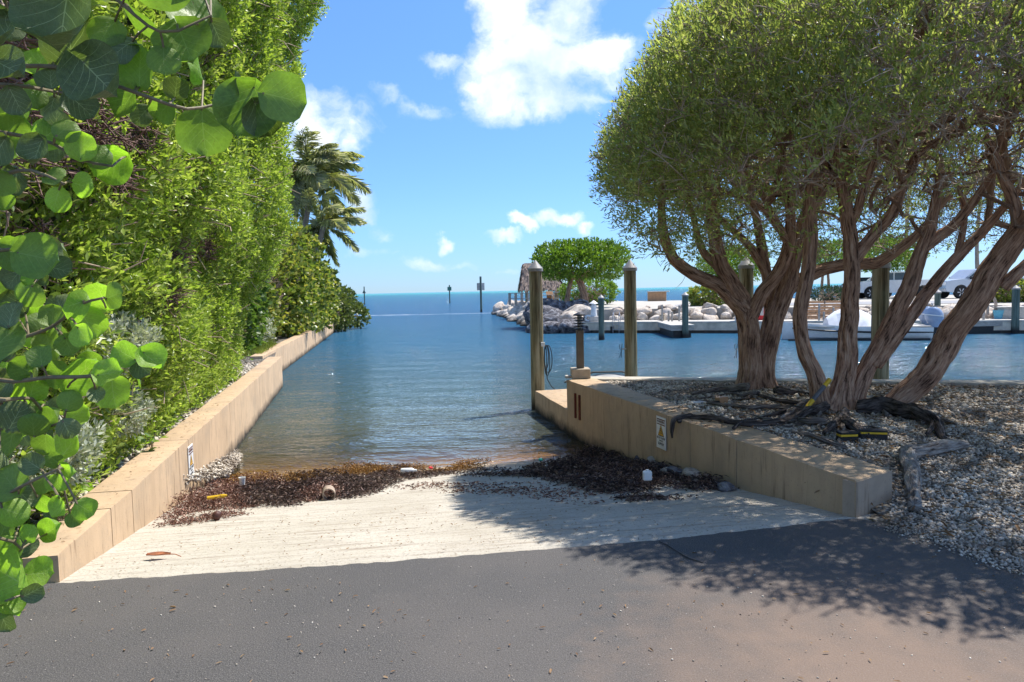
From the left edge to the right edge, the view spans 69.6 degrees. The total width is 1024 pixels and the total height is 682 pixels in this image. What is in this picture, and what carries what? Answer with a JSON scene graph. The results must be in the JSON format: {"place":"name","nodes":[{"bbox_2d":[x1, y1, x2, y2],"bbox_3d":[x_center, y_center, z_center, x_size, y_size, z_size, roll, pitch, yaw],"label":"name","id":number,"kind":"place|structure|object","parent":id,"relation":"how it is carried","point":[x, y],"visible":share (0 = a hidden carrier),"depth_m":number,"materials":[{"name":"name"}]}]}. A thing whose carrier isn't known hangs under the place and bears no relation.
{"place":"outdoors","nodes":[
{"label":"outdoors","id":0,"kind":"place"},
{"bbox_2d":[15,335,294,529],"bbox_3d":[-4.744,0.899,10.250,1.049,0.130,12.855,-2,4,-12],"label":"gravel","id":1,"kind":"structure","parent":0,"point":[248,366],"depth_m":7.44,"materials":[{"name":"gravel"}]},
{"bbox_2d":[9,415,109,486],"bbox_3d":[-3.083,0.718,4.901,0.688,0.575,0.856,-1,4,0],"label":"silver shrub","id":2,"kind":"object","parent":1,"relation":"in","point":[88,439],"visible":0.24,"depth_m":4.95,"materials":[{"name":"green plant"}]},
{"bbox_2d":[76,310,163,375],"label":"silver shrub","id":3,"kind":"object","parent":1,"relation":"in","point":[144,335],"visible":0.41,"depth_m":5.88,"materials":[{"name":"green plant"}]},
{"bbox_2d":[91,383,160,439],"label":"silver shrub","id":4,"kind":"object","parent":1,"relation":"in","point":[135,419],"visible":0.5,"depth_m":6.65,"materials":[{"name":"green plant"}]},
{"bbox_2d":[137,433,159,450],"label":"sea grape seedling","id":5,"kind":"object","parent":1,"relation":"on","point":[141,439],"visible":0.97,"depth_m":7.01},
{"bbox_2d":[0,0,331,531],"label":"tall hedge","id":6,"kind":"object","parent":1,"relation":"on","point":[169,234],"visible":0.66,"depth_m":7.10,"materials":[{"name":"green plant"}]},
{"bbox_2d":[213,242,273,352],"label":"sea grape bush","id":7,"kind":"object","parent":1,"relation":"on","point":[254,314],"visible":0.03,"depth_m":19.80,"materials":[{"name":"green plant"}]},
{"bbox_2d":[241,338,276,355],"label":"grass","id":8,"kind":"structure","parent":1,"relation":"on","point":[264,347],"depth_m":19.80,"materials":[{"name":"plant"}]},
{"bbox_2d":[243,309,276,341],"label":"silver shrub","id":9,"kind":"object","parent":1,"relation":"on","point":[269,331],"visible":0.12,"depth_m":22.91,"materials":[{"name":"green plant"}]},
{"bbox_2d":[243,218,341,341],"bbox_3d":[-10.122,-2.618,29.763,5.550,5.331,17.820,-2,4,-5],"label":"sea grape bush","id":10,"kind":"object","parent":1,"relation":"on","point":[302,295],"visible":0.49,"depth_m":27.87,"materials":[{"name":"green plant"}]},
{"bbox_2d":[284,126,372,226],"bbox_3d":[-10.215,-6.206,39.598,5.698,10.403,6.051,-1,4,0],"label":"coconut palm","id":11,"kind":"object","parent":1,"relation":"on","point":[323,168],"visible":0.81,"depth_m":38.33,"materials":[{"name":"green plant"}]},
{"bbox_2d":[294,188,367,267],"bbox_3d":[-8.982,-4.257,37.014,4.055,6.804,3.694,0,4,21],"label":"coconut palm","id":12,"kind":"object","parent":1,"relation":"on","point":[326,220],"visible":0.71,"depth_m":36.51,"materials":[{"name":"green plant"}]},
{"bbox_2d":[308,265,370,331],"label":"mangrove bush","id":13,"kind":"object","parent":1,"relation":"on","point":[349,306],"visible":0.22,"depth_m":44.14,"materials":[{"name":"green plant"}]},
{"bbox_2d":[46,440,878,583],"bbox_3d":[-1.688,1.762,10.443,8.950,1.670,13.400,-1,4,0],"label":"boat ramp","id":14,"kind":"object","parent":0,"point":[712,509],"visible":0.18,"depth_m":5.44,"materials":[{"name":"concrete"}]},
{"bbox_2d":[22,356,282,582],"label":"seawall","id":15,"kind":"object","parent":14,"relation":"on","point":[227,418],"visible":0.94,"depth_m":6.66,"materials":[{"name":"beige paint"}]},
{"bbox_2d":[31,482,92,519],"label":"sea grape seedling","id":16,"kind":"object","parent":15,"relation":"on","point":[83,488],"visible":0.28,"depth_m":4.93,"materials":[{"name":"plant"}]},
{"bbox_2d":[187,443,193,478],"bbox_3d":[-3.306,1.244,7.582,0.009,0.345,0.225,-2,4,-12],"label":"warning sign","id":17,"kind":"object","parent":15,"relation":"attached to","point":[190,460],"visible":0.96,"depth_m":7.56,"materials":[{"name":"white paint"}]},
{"bbox_2d":[146,551,180,556],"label":"dead leaf","id":18,"kind":"object","parent":14,"relation":"on","point":[157,553],"visible":1,"depth_m":4.68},
{"bbox_2d":[183,448,242,484],"bbox_3d":[-4.094,1.567,10.602,0.510,0.935,6.971,-2,4,-17],"label":"rubble","id":19,"kind":"object","parent":14,"relation":"on","point":[222,466],"visible":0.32,"depth_m":8.45,"materials":[{"name":"stone"}]},
{"bbox_2d":[212,511,220,519],"bbox_3d":[-2.422,1.431,6.037,0.072,0.079,0.072,-1,4,0],"label":"coconut","id":20,"kind":"object","parent":14,"relation":"on","point":[216,515],"visible":0.98,"depth_m":6.01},
{"bbox_2d":[205,437,251,485],"bbox_3d":[-3.720,1.610,9.853,0.265,0.296,3.264,-2,4,-11],"label":"boulder heap","id":21,"kind":"object","parent":14,"relation":"on","point":[236,470],"visible":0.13,"depth_m":9.15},
{"bbox_2d":[151,470,347,527],"bbox_3d":[-2.542,1.500,7.312,1.755,0.430,2.775,-3,4,-22],"label":"seaweed","id":22,"kind":"object","parent":14,"relation":"on","point":[194,498],"visible":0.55,"depth_m":6.78,"materials":[{"name":"plant"}]},
{"bbox_2d":[207,494,226,499],"bbox_3d":[-2.681,1.417,6.692,0.171,0.044,0.030,-2,4,-11],"label":"yellow stick","id":23,"kind":"object","parent":22,"relation":"on","point":[216,496],"visible":0.98,"depth_m":6.68,"materials":[{"name":"plastic"}]},
{"bbox_2d":[228,463,410,507],"bbox_3d":[-2.054,1.497,7.717,1.837,0.470,2.482,-1,4,0],"label":"seaweed","id":24,"kind":"object","parent":14,"relation":"on","point":[361,485],"visible":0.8,"depth_m":7.27,"materials":[{"name":"plant"}]},
{"bbox_2d":[238,476,244,484],"bbox_3d":[-2.818,1.463,7.688,0.072,0.080,0.072,-1,4,0],"label":"cup","id":25,"kind":"object","parent":24,"relation":"on","point":[242,479],"visible":0.94,"depth_m":7.67,"materials":[{"name":"white paint"}]},
{"bbox_2d":[322,485,335,499],"bbox_3d":[-1.720,1.430,6.912,0.156,0.124,0.130,-1,4,0],"label":"pipe","id":26,"kind":"object","parent":24,"relation":"on","point":[328,487],"visible":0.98,"depth_m":6.88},
{"bbox_2d":[222,457,490,485],"bbox_3d":[-1.893,1.555,8.583,3.386,0.294,1.659,-1,4,0],"label":"seaweed","id":27,"kind":"object","parent":14,"relation":"on","point":[362,468],"visible":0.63,"depth_m":8.83,"materials":[{"name":"dried seaweed"},{"name":"plant matter"}]},
{"bbox_2d":[100,502,735,571],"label":"leaf litter","id":28,"kind":"object","parent":14,"relation":"on","point":[388,529],"visible":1,"depth_m":5.11,"materials":[{"name":"plant"}]},
{"bbox_2d":[376,478,669,504],"bbox_3d":[-0.042,1.420,7.022,3.434,0.317,1.084,1,5,32],"label":"seaweed","id":29,"kind":"object","parent":14,"relation":"on","point":[437,484],"visible":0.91,"depth_m":6.99,"materials":[{"name":"plant"}]},
{"bbox_2d":[359,453,738,489],"bbox_3d":[0.477,1.472,7.688,3.550,0.528,3.630,-3,4,-25],"label":"seaweed","id":30,"kind":"object","parent":14,"relation":"on","point":[418,473],"visible":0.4,"depth_m":8.23,"materials":[{"name":"plant"}]},
{"bbox_2d":[401,468,416,473],"bbox_3d":[-1.180,1.481,8.411,0.184,0.064,0.064,-2,4,-5],"label":"bottle","id":31,"kind":"object","parent":30,"relation":"on","point":[403,470],"visible":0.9,"depth_m":8.39,"materials":[{"name":"white paint"}]},
{"bbox_2d":[535,389,567,446],"bbox_3d":[0.998,1.490,12.271,0.757,1.104,2.195,-2,4,-11],"label":"ledge","id":32,"kind":"object","parent":14,"relation":"on","point":[551,406],"visible":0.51,"depth_m":12.14,"materials":[{"name":"beige paint"}]},
{"bbox_2d":[527,444,728,502],"bbox_3d":[1.073,1.404,8.220,1.863,0.620,4.507,-1,4,0],"label":"seaweed","id":33,"kind":"object","parent":14,"relation":"on","point":[602,477],"visible":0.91,"depth_m":7.21,"materials":[{"name":"plant"}]},
{"bbox_2d":[643,469,651,480],"bbox_3d":[1.186,1.175,6.453,0.078,0.096,0.050,-1,4,0],"label":"container","id":34,"kind":"object","parent":33,"relation":"on","point":[647,474],"visible":1,"depth_m":6.43,"materials":[{"name":"white paint"}]},
{"bbox_2d":[604,452,735,491],"bbox_3d":[1.483,1.417,8.566,0.326,0.641,4.444,-2,4,-9],"label":"boulder heap","id":35,"kind":"object","parent":14,"relation":"on","point":[724,486],"visible":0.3,"depth_m":7.14,"materials":[{"name":"stone"}]},
{"bbox_2d":[567,378,891,517],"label":"seawall","id":36,"kind":"object","parent":14,"relation":"on","point":[607,416],"visible":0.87,"depth_m":6.73,"materials":[{"name":"beige paint"}]},
{"bbox_2d":[565,312,590,378],"bbox_3d":[0.986,0.064,11.171,0.370,1.000,0.300,-1,4,0],"label":"lamp post","id":37,"kind":"object","parent":36,"relation":"on","point":[579,371],"visible":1,"depth_m":11.11,"materials":[{"name":"metal"}]},
{"bbox_2d":[656,415,665,450],"bbox_3d":[1.611,0.993,7.953,0.009,0.345,0.225,-2,4,-14],"label":"warning sign","id":38,"kind":"object","parent":36,"relation":"attached to","point":[661,431],"visible":1,"depth_m":7.95,"materials":[{"name":"metal"}]},
{"bbox_2d":[0,518,1023,681],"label":"asphalt drive","id":39,"kind":"structure","parent":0,"point":[919,586],"depth_m":3.59,"materials":[{"name":"asphalt"}]},
{"bbox_2d":[0,0,306,631],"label":"sea grape tree","id":40,"kind":"object","parent":39,"relation":"on","point":[91,62],"visible":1,"depth_m":2.10,"materials":[{"name":"green plant"}]},
{"bbox_2d":[4,579,551,681],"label":"leaf litter","id":41,"kind":"object","parent":39,"relation":"on","point":[550,671],"visible":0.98,"depth_m":3.54,"materials":[{"name":"plant"}]},
{"bbox_2d":[16,538,1023,681],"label":"grit","id":42,"kind":"object","parent":39,"relation":"on","point":[536,627],"visible":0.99,"depth_m":3.55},
{"bbox_2d":[659,541,702,562],"bbox_3d":[1.005,1.273,4.443,0.042,0.001,0.409,-3,4,-25],"label":"asphalt crack","id":43,"kind":"object","parent":39,"relation":"on","point":[680,553],"visible":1,"depth_m":4.41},
{"bbox_2d":[474,542,1023,681],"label":"leaf litter","id":44,"kind":"object","parent":39,"relation":"on","point":[784,619],"visible":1,"depth_m":3.69,"materials":[{"name":"plant"}]},
{"bbox_2d":[224,283,1023,479],"bbox_3d":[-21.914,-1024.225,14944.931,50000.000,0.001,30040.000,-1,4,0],"label":"sea","id":45,"kind":"structure","parent":0,"point":[416,370],"depth_m":19.74,"materials":[{"name":"liquid"}]},
{"bbox_2d":[250,323,334,371],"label":"seawall","id":46,"kind":"object","parent":45,"relation":"in","point":[292,350],"visible":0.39,"depth_m":24.60,"materials":[{"name":"beige paint"}]},
{"bbox_2d":[477,276,484,311],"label":"channel marker","id":47,"kind":"object","parent":45,"relation":"in","point":[480,286],"visible":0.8,"depth_m":75.92,"materials":[{"name":"grey wood"}]},
{"bbox_2d":[528,260,544,409],"bbox_3d":[0.460,0.398,13.460,0.274,3.742,0.274,-1,4,0],"label":"piling","id":48,"kind":"object","parent":45,"relation":"in","point":[535,269],"visible":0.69,"depth_m":13.32,"materials":[{"name":"brown wood"}]},
{"bbox_2d":[541,342,555,389],"bbox_3d":[0.731,0.481,13.340,0.400,0.922,0.106,-1,4,9],"label":"mooring rope","id":49,"kind":"object","parent":48,"relation":"hanging from","point":[546,365],"visible":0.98,"depth_m":13.36,"materials":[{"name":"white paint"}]},
{"bbox_2d":[598,295,604,339],"bbox_3d":[3.799,-0.496,31.252,0.281,2.943,0.281,-1,4,0],"label":"piling","id":50,"kind":"object","parent":45,"relation":"in","point":[601,314],"visible":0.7,"depth_m":31.12,"materials":[{"name":"green wood"}]},
{"bbox_2d":[564,371,640,382],"bbox_3d":[1.989,0.943,15.300,1.900,0.638,1.092,-1,4,0],"label":"dinghy","id":51,"kind":"object","parent":45,"relation":"on","point":[608,374],"visible":0.15,"depth_m":15.26,"materials":[{"name":"white plastic"}]},
{"bbox_2d":[623,260,637,376],"bbox_3d":[2.207,0.356,13.660,0.267,3.723,0.267,-1,4,0],"label":"piling","id":52,"kind":"object","parent":45,"relation":"in","point":[630,318],"visible":0.59,"depth_m":13.52,"materials":[{"name":"brown wood"}]},
{"bbox_2d":[657,321,693,337],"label":"finger pier","id":53,"kind":"structure","parent":45,"relation":"on","point":[672,329],"depth_m":31.92,"materials":[{"name":"grey concrete"}]},
{"bbox_2d":[681,292,688,337],"bbox_3d":[7.407,-0.605,31.460,0.309,2.978,0.309,-1,4,0],"label":"piling","id":54,"kind":"object","parent":45,"relation":"in","point":[685,329],"visible":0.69,"depth_m":31.32,"materials":[{"name":"green wood"}]},
{"bbox_2d":[738,257,753,297],"bbox_3d":[4.027,0.399,12.663,0.268,3.696,0.268,-1,4,0],"label":"piling","id":55,"kind":"object","parent":45,"relation":"in","point":[745,274],"visible":0.24,"depth_m":12.46,"materials":[{"name":"brown wood"}]},
{"bbox_2d":[582,318,1023,332],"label":"dock","id":56,"kind":"object","parent":45,"relation":"on","point":[700,326],"visible":0.32,"depth_m":34.45,"materials":[{"name":"concrete"}]},
{"bbox_2d":[588,300,597,321],"bbox_3d":[4.072,-1.499,36.666,0.500,1.050,0.440,-1,4,0],"label":"dock light","id":57,"kind":"object","parent":56,"relation":"on","point":[593,317],"visible":0.94,"depth_m":36.53,"materials":[{"name":"white paint"}]},
{"bbox_2d":[612,312,620,329],"bbox_3d":[5.119,-0.746,35.964,0.340,1.340,0.389,0,4,21],"label":"dock ladder","id":58,"kind":"object","parent":56,"relation":"attached to","point":[614,320],"visible":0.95,"depth_m":35.82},
{"bbox_2d":[661,305,662,320],"bbox_3d":[7.200,-0.965,35.264,0.070,1.545,0.070,-3,4,-23],"label":"dock post","id":59,"kind":"object","parent":56,"relation":"on","point":[661,312],"visible":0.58,"depth_m":35.22,"materials":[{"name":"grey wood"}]},
{"bbox_2d":[659,314,665,320],"bbox_3d":[7.401,-1.163,36.190,0.255,0.304,0.438,0,4,21],"label":"utility box","id":60,"kind":"object","parent":56,"relation":"on","point":[664,316],"visible":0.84,"depth_m":36.03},
{"bbox_2d":[678,305,679,320],"bbox_3d":[7.946,-0.944,34.973,0.070,1.509,0.070,-3,4,-23],"label":"dock post","id":61,"kind":"object","parent":56,"relation":"on","point":[678,312],"visible":0.52,"depth_m":34.92,"materials":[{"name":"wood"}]},
{"bbox_2d":[758,307,763,319],"bbox_3d":[11.720,-1.425,34.582,0.379,0.861,0.438,0,4,21],"label":"fire box","id":62,"kind":"object","parent":56,"relation":"on","point":[761,315],"visible":0.14,"depth_m":34.40,"materials":[{"name":"red plastic"}]},
{"bbox_2d":[818,304,819,320],"bbox_3d":[13.657,-0.908,32.734,0.070,1.502,0.070,-3,4,-23],"label":"dock post","id":63,"kind":"object","parent":56,"relation":"on","point":[818,312],"visible":0.58,"depth_m":32.69,"materials":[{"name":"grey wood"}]},
{"bbox_2d":[807,301,840,317],"bbox_3d":[14.382,-1.424,33.863,1.900,0.845,0.150,0,4,21],"label":"slatted screen","id":64,"kind":"object","parent":56,"relation":"on","point":[824,305],"visible":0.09,"depth_m":33.88,"materials":[{"name":"orange wood"}]},
{"bbox_2d":[985,297,997,318],"bbox_3d":[20.153,-1.449,31.154,0.681,1.120,0.224,0,4,21],"label":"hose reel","id":65,"kind":"object","parent":56,"relation":"on","point":[987,316],"visible":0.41,"depth_m":31.07,"materials":[{"name":"grey plastic"}]},
{"bbox_2d":[992,310,1003,318],"bbox_3d":[20.400,-1.109,30.878,0.430,0.370,0.430,-1,4,0],"label":"bucket","id":66,"kind":"object","parent":56,"relation":"on","point":[997,314],"visible":0.96,"depth_m":30.75,"materials":[{"name":"blue plastic"}]},
{"bbox_2d":[993,306,1023,318],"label":"dock box","id":67,"kind":"object","parent":56,"relation":"on","point":[1007,312],"visible":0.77,"depth_m":30.70,"materials":[{"name":"plastic"}]},
{"bbox_2d":[1003,310,1010,315],"bbox_3d":[20.804,-1.172,30.648,0.592,0.254,0.020,0,4,21],"label":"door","id":68,"kind":"structure","parent":67,"relation":"in","point":[1006,312],"depth_m":30.70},
{"bbox_2d":[782,306,943,340],"bbox_3d":[13.620,-0.583,28.827,5.770,1.430,2.170,0,4,13],"label":"motor boat","id":69,"kind":"object","parent":45,"relation":"on","point":[931,318],"visible":0.56,"depth_m":28.21,"materials":[{"name":"white paint"}]},
{"bbox_2d":[871,262,890,378],"bbox_3d":[5.827,0.459,11.667,0.294,3.637,0.294,-1,4,0],"label":"piling","id":70,"kind":"object","parent":45,"relation":"in","point":[880,293],"visible":0.26,"depth_m":11.50,"materials":[{"name":"brown wood"}]},
{"bbox_2d":[934,290,941,305],"bbox_3d":[19.373,-0.934,33.531,0.302,2.840,0.302,-1,4,0],"label":"piling","id":71,"kind":"object","parent":45,"relation":"in","point":[937,298],"visible":0.29,"depth_m":33.36,"materials":[{"name":"green wood"}]},
{"bbox_2d":[968,319,1010,333],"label":"finger pier","id":72,"kind":"structure","parent":45,"relation":"on","point":[981,326],"depth_m":30.15,"materials":[{"name":"grey concrete"}]},
{"bbox_2d":[1011,285,1020,333],"bbox_3d":[20.396,-0.774,29.830,0.317,2.985,0.317,-1,4,0],"label":"piling","id":73,"kind":"object","parent":45,"relation":"in","point":[1015,311],"visible":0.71,"depth_m":29.70,"materials":[{"name":"green wood"}]},
{"bbox_2d":[247,0,1023,293],"label":"sky","id":74,"kind":"structure","parent":0,"point":[472,122],"materials":[{"name":"blue"}]},
{"bbox_2d":[647,291,669,300],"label":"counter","id":75,"kind":"object","parent":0,"point":[656,295],"visible":0.93,"depth_m":58.87,"materials":[{"name":"wood"}]},
{"bbox_2d":[587,293,1023,319],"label":"land","id":76,"kind":"structure","parent":0,"point":[608,307],"depth_m":42.98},
{"bbox_2d":[508,292,561,304],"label":"railing","id":77,"kind":"object","parent":76,"relation":"on","point":[515,298],"visible":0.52,"depth_m":54.96,"materials":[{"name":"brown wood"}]},
{"bbox_2d":[517,263,563,302],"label":"thatched hut","id":78,"kind":"object","parent":76,"relation":"on","point":[548,285],"visible":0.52,"depth_m":55.61,"materials":[{"name":"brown wood"}]},
{"bbox_2d":[491,300,590,325],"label":"rock bank","id":79,"kind":"object","parent":76,"relation":"on","point":[512,312],"visible":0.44,"depth_m":52.00,"materials":[{"name":"stone"}]},
{"bbox_2d":[546,291,553,298],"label":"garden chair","id":80,"kind":"object","parent":76,"relation":"on","point":[549,294],"visible":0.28,"depth_m":50.18,"materials":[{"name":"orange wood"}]},
{"bbox_2d":[523,298,590,333],"bbox_3d":[2.726,-1.084,39.690,4.144,2.428,7.165,-1,4,0],"label":"rock bank","id":81,"kind":"object","parent":76,"relation":"on","point":[553,320],"visible":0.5,"depth_m":37.59,"materials":[{"name":"stone"}]},
{"bbox_2d":[529,236,631,301],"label":"clipped tree","id":82,"kind":"object","parent":76,"relation":"on","point":[558,258],"visible":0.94,"depth_m":42.09,"materials":[{"name":"green plant"}]},
{"bbox_2d":[557,279,620,304],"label":"shrub","id":83,"kind":"object","parent":76,"relation":"on","point":[593,294],"visible":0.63,"depth_m":49.34,"materials":[{"name":"green plant"}]},
{"bbox_2d":[686,285,726,305],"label":"hedge bush","id":84,"kind":"object","parent":76,"relation":"on","point":[705,295],"visible":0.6,"depth_m":40.95,"materials":[{"name":"green plant"}]},
{"bbox_2d":[695,244,770,281],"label":"clipped tree","id":85,"kind":"object","parent":76,"relation":"on","point":[736,270],"visible":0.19,"depth_m":54.80,"materials":[{"name":"green plant"}]},
{"bbox_2d":[609,301,1023,319],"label":"rock bank","id":86,"kind":"object","parent":76,"relation":"on","point":[707,311],"visible":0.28,"depth_m":36.23,"materials":[{"name":"stone"}]},
{"bbox_2d":[810,284,841,300],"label":"shrub","id":87,"kind":"object","parent":76,"relation":"on","point":[833,294],"visible":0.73,"depth_m":45.70,"materials":[{"name":"green plant"}]},
{"bbox_2d":[801,238,870,295],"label":"clipped tree","id":88,"kind":"object","parent":76,"relation":"on","point":[827,260],"visible":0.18,"depth_m":59.09,"materials":[{"name":"green plant"}]},
{"bbox_2d":[828,277,891,297],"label":"parked car","id":89,"kind":"object","parent":76,"relation":"on","point":[866,279],"visible":0.05,"depth_m":54.09,"materials":[{"name":"paint"}]},
{"bbox_2d":[840,232,929,280],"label":"clipped tree","id":90,"kind":"object","parent":76,"relation":"on","point":[895,265],"visible":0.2,"depth_m":50.80,"materials":[{"name":"green plant"}]},
{"bbox_2d":[859,271,929,298],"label":"pickup truck","id":91,"kind":"object","parent":76,"relation":"on","point":[895,280],"visible":0.36,"depth_m":51.05,"materials":[{"name":"white paint"}]},
{"bbox_2d":[904,138,944,270],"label":"coconut palm","id":92,"kind":"object","parent":76,"relation":"on","point":[906,220],"depth_m":59.34,"materials":[{"name":"green plant"}]},
{"bbox_2d":[938,269,1023,297],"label":"pickup truck","id":93,"kind":"object","parent":76,"relation":"on","point":[957,283],"visible":0.41,"depth_m":45.93,"materials":[{"name":"silver metal"}]},
{"bbox_2d":[965,164,999,268],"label":"coconut palm","id":94,"kind":"object","parent":76,"relation":"on","point":[976,256],"visible":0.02,"depth_m":61.58,"materials":[{"name":"green plant"}]},
{"bbox_2d":[990,278,1023,302],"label":"hedge bush","id":95,"kind":"object","parent":76,"relation":"on","point":[1001,296],"visible":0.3,"depth_m":35.42,"materials":[{"name":"green plant"}]},
{"bbox_2d":[604,380,1023,429],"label":"gravel","id":96,"kind":"structure","parent":0,"point":[646,387],"depth_m":8.61,"materials":[{"name":"gravel"}]},
{"bbox_2d":[613,381,1023,567],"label":"gravel ground","id":97,"kind":"structure","parent":0,"point":[880,510],"depth_m":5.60,"materials":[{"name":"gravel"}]},
{"bbox_2d":[715,396,727,402],"bbox_3d":[2.486,0.707,8.730,0.138,0.088,0.083,-3,4,-29],"label":"wood block","id":98,"kind":"object","parent":97,"relation":"on","point":[722,399],"depth_m":8.70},
{"bbox_2d":[587,0,996,404],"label":"buttonwood tree","id":99,"kind":"object","parent":97,"relation":"on","point":[775,290],"visible":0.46,"depth_m":9.29,"materials":[{"name":"green plant"}]},
{"bbox_2d":[591,376,1023,385],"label":"seawall","id":100,"kind":"object","parent":97,"relation":"on","point":[876,381],"visible":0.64,"depth_m":10.56,"materials":[{"name":"grey concrete"}]},
{"bbox_2d":[603,0,1023,449],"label":"buttonwood tree","id":101,"kind":"object","parent":97,"relation":"on","point":[964,23],"visible":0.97,"depth_m":6.44,"materials":[{"name":"green plant"}]},
{"bbox_2d":[805,378,831,406],"bbox_3d":[3.160,0.616,7.719,0.499,0.434,0.052,-3,4,-25],"label":"striped pole","id":102,"kind":"object","parent":97,"relation":"on","point":[816,395],"visible":0.78,"depth_m":7.73,"materials":[{"name":"yellow plastic"}]},
{"bbox_2d":[836,430,857,442],"bbox_3d":[2.999,0.863,6.587,0.164,0.115,0.090,-1,4,-3],"label":"black box","id":103,"kind":"object","parent":97,"relation":"on","point":[845,435],"visible":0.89,"depth_m":6.54,"materials":[{"name":"plastic"}]},
{"bbox_2d":[859,428,887,440],"bbox_3d":[3.265,0.848,6.655,0.227,0.102,0.090,0,4,14],"label":"black box","id":104,"kind":"object","parent":97,"relation":"on","point":[878,434],"visible":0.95,"depth_m":6.62,"materials":[{"name":"plastic"}]},
{"bbox_2d":[898,439,969,511],"bbox_3d":[3.194,0.993,5.801,0.441,0.230,1.785,2,5,41],"label":"driftwood","id":105,"kind":"object","parent":97,"relation":"on","point":[909,454],"visible":0.99,"depth_m":5.98,"materials":[{"name":"wood"}]},
{"bbox_2d":[855,2,1023,438],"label":"buttonwood tree","id":106,"kind":"object","parent":97,"relation":"on","point":[961,319],"visible":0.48,"depth_m":7.68,"materials":[{"name":"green plant"}]},
{"bbox_2d":[875,517,1023,574],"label":"gravel","id":107,"kind":"structure","parent":97,"relation":"on","point":[904,529],"depth_m":4.40,"materials":[{"name":"gravel"}]},
{"bbox_2d":[674,300,1023,306],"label":"road","id":108,"kind":"structure","parent":0,"point":[932,302],"depth_m":39.25,"materials":[{"name":"concrete"}]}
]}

